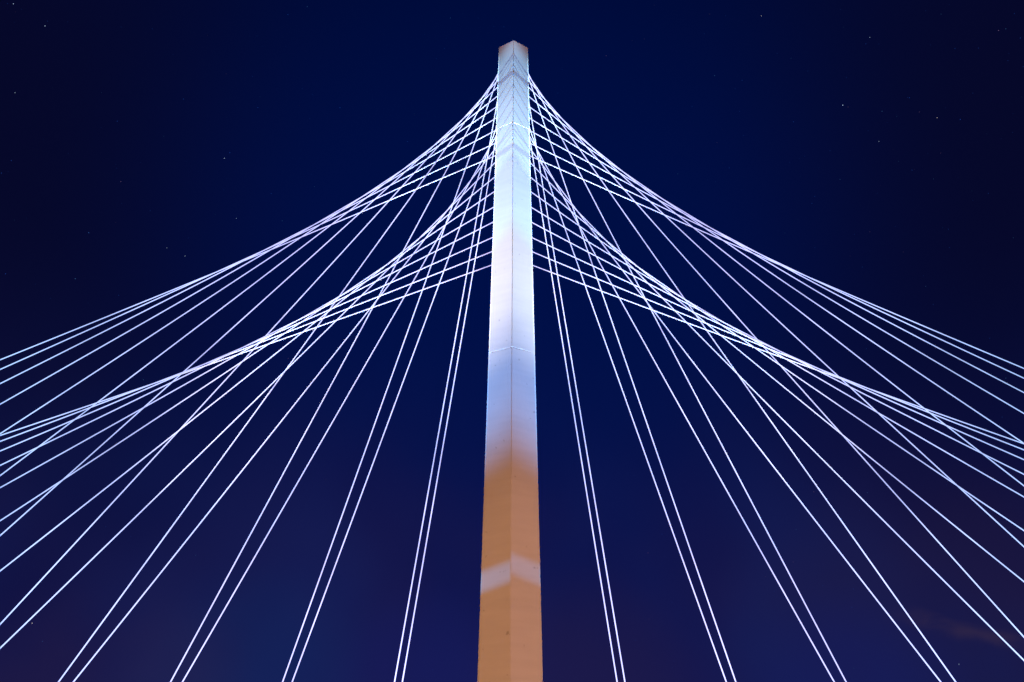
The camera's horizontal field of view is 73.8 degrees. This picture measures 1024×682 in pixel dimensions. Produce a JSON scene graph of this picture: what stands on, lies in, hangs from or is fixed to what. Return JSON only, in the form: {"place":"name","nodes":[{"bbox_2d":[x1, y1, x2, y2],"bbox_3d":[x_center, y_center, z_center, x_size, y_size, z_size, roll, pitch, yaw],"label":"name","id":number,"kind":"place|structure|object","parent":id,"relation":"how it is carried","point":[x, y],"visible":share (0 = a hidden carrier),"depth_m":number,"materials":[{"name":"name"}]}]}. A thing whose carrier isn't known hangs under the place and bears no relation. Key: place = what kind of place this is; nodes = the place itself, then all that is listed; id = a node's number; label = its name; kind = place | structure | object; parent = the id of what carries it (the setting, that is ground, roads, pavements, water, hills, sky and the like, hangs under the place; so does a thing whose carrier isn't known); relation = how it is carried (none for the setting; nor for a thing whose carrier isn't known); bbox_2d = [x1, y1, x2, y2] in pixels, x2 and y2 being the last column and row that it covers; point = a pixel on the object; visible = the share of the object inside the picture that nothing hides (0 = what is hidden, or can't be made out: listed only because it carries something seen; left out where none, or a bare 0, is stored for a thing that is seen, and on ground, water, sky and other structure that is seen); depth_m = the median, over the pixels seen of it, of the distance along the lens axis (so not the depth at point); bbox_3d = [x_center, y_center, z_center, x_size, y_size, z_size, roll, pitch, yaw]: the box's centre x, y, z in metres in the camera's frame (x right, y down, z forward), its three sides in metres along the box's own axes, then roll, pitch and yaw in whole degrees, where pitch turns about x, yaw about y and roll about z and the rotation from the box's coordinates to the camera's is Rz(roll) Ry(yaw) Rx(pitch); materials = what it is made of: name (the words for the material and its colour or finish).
{"place":"outdoors","nodes":[
{"label":"outdoors","id":0,"kind":"place"},
{"bbox_2d":[0,0,1023,681],"label":"sky","id":1,"kind":"structure","parent":0,"point":[821,181],"materials":[{"name":"blue"}]},
{"bbox_2d":[7,3,1022,676],"bbox_3d":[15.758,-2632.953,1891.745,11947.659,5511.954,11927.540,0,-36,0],"label":"stars","id":2,"kind":"object","parent":1,"relation":"in","point":[407,141],"visible":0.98,"depth_m":5089.20,"materials":[{"name":"white"}]},
{"label":"ground","id":3,"kind":"structure","parent":0,"visible":0},
{"bbox_2d":[477,41,542,681],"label":"bridge pylon","id":4,"kind":"object","parent":3,"relation":"on","point":[510,638],"visible":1,"depth_m":50.22,"materials":[{"name":"white concrete"}]},
{"bbox_2d":[0,265,491,435],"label":"stay cable","id":5,"kind":"object","parent":4,"relation":"attached to","point":[239,353],"visible":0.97,"depth_m":55.90,"materials":[{"name":"white metal"}]},
{"bbox_2d":[0,251,491,441],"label":"stay cable","id":6,"kind":"object","parent":4,"relation":"attached to","point":[247,347],"visible":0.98,"depth_m":56.53,"materials":[{"name":"white metal"}]},
{"bbox_2d":[0,222,492,465],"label":"stay cable","id":7,"kind":"object","parent":4,"relation":"attached to","point":[250,343],"visible":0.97,"depth_m":57.37,"materials":[{"name":"white metal"}]},
{"bbox_2d":[0,237,492,450],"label":"stay cable","id":8,"kind":"object","parent":4,"relation":"attached to","point":[243,347],"visible":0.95,"depth_m":56.82,"materials":[{"name":"white metal"}]},
{"bbox_2d":[0,192,493,520],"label":"stay cable","id":9,"kind":"object","parent":4,"relation":"attached to","point":[231,368],"visible":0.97,"depth_m":55.72,"materials":[{"name":"white metal"}]},
{"bbox_2d":[0,207,493,487],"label":"stay cable","id":10,"kind":"object","parent":4,"relation":"attached to","point":[234,356],"visible":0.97,"depth_m":56.04,"materials":[{"name":"white metal"}]},
{"bbox_2d":[0,163,494,648],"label":"stay cable","id":11,"kind":"object","parent":4,"relation":"attached to","point":[223,431],"visible":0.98,"depth_m":53.17,"materials":[{"name":"white metal"}]},
{"bbox_2d":[0,177,494,570],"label":"stay cable","id":12,"kind":"object","parent":4,"relation":"attached to","point":[227,391],"visible":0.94,"depth_m":54.69,"materials":[{"name":"white metal"}]},
{"bbox_2d":[0,156,494,359],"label":"stay cable","id":13,"kind":"object","parent":4,"relation":"attached to","point":[239,262],"visible":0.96,"depth_m":61.41,"materials":[{"name":"white metal"}]},
{"bbox_2d":[0,118,495,404],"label":"stay cable","id":14,"kind":"object","parent":4,"relation":"attached to","point":[233,271],"visible":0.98,"depth_m":60.94,"materials":[{"name":"white metal"}]},
{"bbox_2d":[0,130,495,383],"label":"stay cable","id":15,"kind":"object","parent":4,"relation":"attached to","point":[236,264],"visible":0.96,"depth_m":61.29,"materials":[{"name":"white metal"}]},
{"bbox_2d":[0,143,495,369],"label":"stay cable","id":16,"kind":"object","parent":4,"relation":"attached to","point":[241,260],"visible":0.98,"depth_m":61.96,"materials":[{"name":"white metal"}]},
{"bbox_2d":[0,96,496,475],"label":"stay cable","id":17,"kind":"object","parent":4,"relation":"attached to","point":[235,297],"visible":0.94,"depth_m":59.87,"materials":[{"name":"white metal"}]},
{"bbox_2d":[0,106,496,433],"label":"stay cable","id":18,"kind":"object","parent":4,"relation":"attached to","point":[230,283],"visible":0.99,"depth_m":60.40,"materials":[{"name":"white metal"}]},
{"bbox_2d":[0,80,497,624],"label":"stay cable","id":19,"kind":"object","parent":4,"relation":"attached to","point":[226,378],"visible":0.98,"depth_m":55.48,"materials":[{"name":"white metal"}]},
{"bbox_2d":[0,87,497,535],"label":"stay cable","id":20,"kind":"object","parent":4,"relation":"attached to","point":[230,329],"visible":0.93,"depth_m":58.37,"materials":[{"name":"white metal"}]},
{"bbox_2d":[58,75,497,681],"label":"stay cable","id":21,"kind":"object","parent":4,"relation":"attached to","point":[248,421],"visible":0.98,"depth_m":53.78,"materials":[{"name":"white metal"}]},
{"bbox_2d":[73,148,495,681],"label":"stay cable","id":22,"kind":"object","parent":4,"relation":"attached to","point":[264,441],"visible":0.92,"depth_m":52.82,"materials":[{"name":"white metal"}]},
{"bbox_2d":[170,74,497,681],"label":"stay cable","id":23,"kind":"object","parent":4,"relation":"attached to","point":[314,416],"visible":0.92,"depth_m":53.82,"materials":[{"name":"white metal"}]},
{"bbox_2d":[182,136,495,681],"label":"stay cable","id":24,"kind":"object","parent":4,"relation":"attached to","point":[324,436],"visible":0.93,"depth_m":53.14,"materials":[{"name":"white metal"}]},
{"bbox_2d":[282,77,497,681],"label":"stay cable","id":25,"kind":"object","parent":4,"relation":"attached to","point":[378,414],"visible":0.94,"depth_m":54.04,"materials":[{"name":"white metal"}]},
{"bbox_2d":[292,129,495,681],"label":"stay cable","id":26,"kind":"object","parent":4,"relation":"attached to","point":[383,434],"visible":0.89,"depth_m":53.28,"materials":[{"name":"white metal"}]},
{"bbox_2d":[394,103,496,681],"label":"stay cable","id":27,"kind":"object","parent":4,"relation":"attached to","point":[440,422],"visible":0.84,"depth_m":53.91,"materials":[{"name":"white metal"}]},
{"bbox_2d":[402,138,495,681],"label":"stay cable","id":28,"kind":"object","parent":4,"relation":"attached to","point":[444,434],"visible":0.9,"depth_m":53.46,"materials":[{"name":"white metal"}]},
{"bbox_2d":[530,140,617,681],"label":"stay cable","id":29,"kind":"object","parent":4,"relation":"attached to","point":[577,435],"visible":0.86,"depth_m":53.48,"materials":[{"name":"white metal"}]},
{"bbox_2d":[529,103,624,681],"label":"stay cable","id":30,"kind":"object","parent":4,"relation":"attached to","point":[581,419],"visible":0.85,"depth_m":54.01,"materials":[{"name":"white metal"}]},
{"bbox_2d":[530,131,726,681],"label":"stay cable","id":31,"kind":"object","parent":4,"relation":"attached to","point":[637,433],"visible":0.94,"depth_m":53.52,"materials":[{"name":"white metal"}]},
{"bbox_2d":[528,76,735,681],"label":"stay cable","id":32,"kind":"object","parent":4,"relation":"attached to","point":[643,413],"visible":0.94,"depth_m":54.27,"materials":[{"name":"white metal"}]},
{"bbox_2d":[530,137,834,681],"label":"stay cable","id":33,"kind":"object","parent":4,"relation":"attached to","point":[697,438],"visible":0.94,"depth_m":53.21,"materials":[{"name":"white metal"}]},
{"bbox_2d":[528,73,846,681],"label":"stay cable","id":34,"kind":"object","parent":4,"relation":"attached to","point":[705,413],"visible":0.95,"depth_m":54.31,"materials":[{"name":"white metal"}]},
{"bbox_2d":[530,149,940,681],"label":"stay cable","id":35,"kind":"object","parent":4,"relation":"attached to","point":[754,441],"visible":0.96,"depth_m":53.06,"materials":[{"name":"white metal"}]},
{"bbox_2d":[528,75,955,681],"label":"stay cable","id":36,"kind":"object","parent":4,"relation":"attached to","point":[764,411],"visible":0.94,"depth_m":54.14,"materials":[{"name":"white metal"}]},
{"bbox_2d":[529,81,1023,637],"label":"stay cable","id":37,"kind":"object","parent":4,"relation":"attached to","point":[799,387],"visible":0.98,"depth_m":55.50,"materials":[{"name":"white metal"}]},
{"bbox_2d":[529,88,1023,546],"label":"stay cable","id":38,"kind":"object","parent":4,"relation":"attached to","point":[795,336],"visible":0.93,"depth_m":58.31,"materials":[{"name":"white metal"}]},
{"bbox_2d":[529,96,1023,485],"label":"stay cable","id":39,"kind":"object","parent":4,"relation":"attached to","point":[791,304],"visible":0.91,"depth_m":59.90,"materials":[{"name":"white metal"}]},
{"bbox_2d":[530,162,1023,660],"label":"stay cable","id":40,"kind":"object","parent":4,"relation":"attached to","point":[789,426],"visible":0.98,"depth_m":54.75,"materials":[{"name":"white metal"}]},
{"bbox_2d":[530,107,1023,442],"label":"stay cable","id":41,"kind":"object","parent":4,"relation":"attached to","point":[794,288],"visible":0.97,"depth_m":60.55,"materials":[{"name":"white metal"}]},
{"bbox_2d":[530,118,1023,413],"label":"stay cable","id":42,"kind":"object","parent":4,"relation":"attached to","point":[790,275],"visible":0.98,"depth_m":61.15,"materials":[{"name":"white metal"}]},
{"bbox_2d":[530,156,1023,368],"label":"stay cable","id":43,"kind":"object","parent":4,"relation":"attached to","point":[784,266],"visible":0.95,"depth_m":61.60,"materials":[{"name":"white metal"}]},
{"bbox_2d":[530,130,1023,392],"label":"stay cable","id":44,"kind":"object","parent":4,"relation":"attached to","point":[786,268],"visible":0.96,"depth_m":61.41,"materials":[{"name":"white metal"}]},
{"bbox_2d":[530,143,1023,378],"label":"stay cable","id":45,"kind":"object","parent":4,"relation":"attached to","point":[783,265],"visible":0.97,"depth_m":62.07,"materials":[{"name":"white metal"}]},
{"bbox_2d":[531,177,1023,581],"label":"stay cable","id":46,"kind":"object","parent":4,"relation":"attached to","point":[794,395],"visible":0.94,"depth_m":54.94,"materials":[{"name":"white metal"}]},
{"bbox_2d":[531,192,1023,530],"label":"stay cable","id":47,"kind":"object","parent":4,"relation":"attached to","point":[793,374],"visible":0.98,"depth_m":55.70,"materials":[{"name":"white metal"}]},
{"bbox_2d":[531,207,1023,496],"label":"stay cable","id":48,"kind":"object","parent":4,"relation":"attached to","point":[788,360],"visible":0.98,"depth_m":56.19,"materials":[{"name":"white metal"}]},
{"bbox_2d":[532,222,1023,474],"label":"stay cable","id":49,"kind":"object","parent":4,"relation":"attached to","point":[792,357],"visible":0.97,"depth_m":56.00,"materials":[{"name":"white metal"}]},
{"bbox_2d":[532,251,1023,449],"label":"stay cable","id":50,"kind":"object","parent":4,"relation":"attached to","point":[778,352],"visible":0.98,"depth_m":56.52,"materials":[{"name":"white metal"}]},
{"bbox_2d":[532,237,1023,459],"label":"stay cable","id":51,"kind":"object","parent":4,"relation":"attached to","point":[781,351],"visible":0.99,"depth_m":56.93,"materials":[{"name":"white metal"}]},
{"bbox_2d":[533,265,1023,443],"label":"stay cable","id":52,"kind":"object","parent":4,"relation":"attached to","point":[782,357],"visible":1,"depth_m":56.06,"materials":[{"name":"white metal"}]}
]}

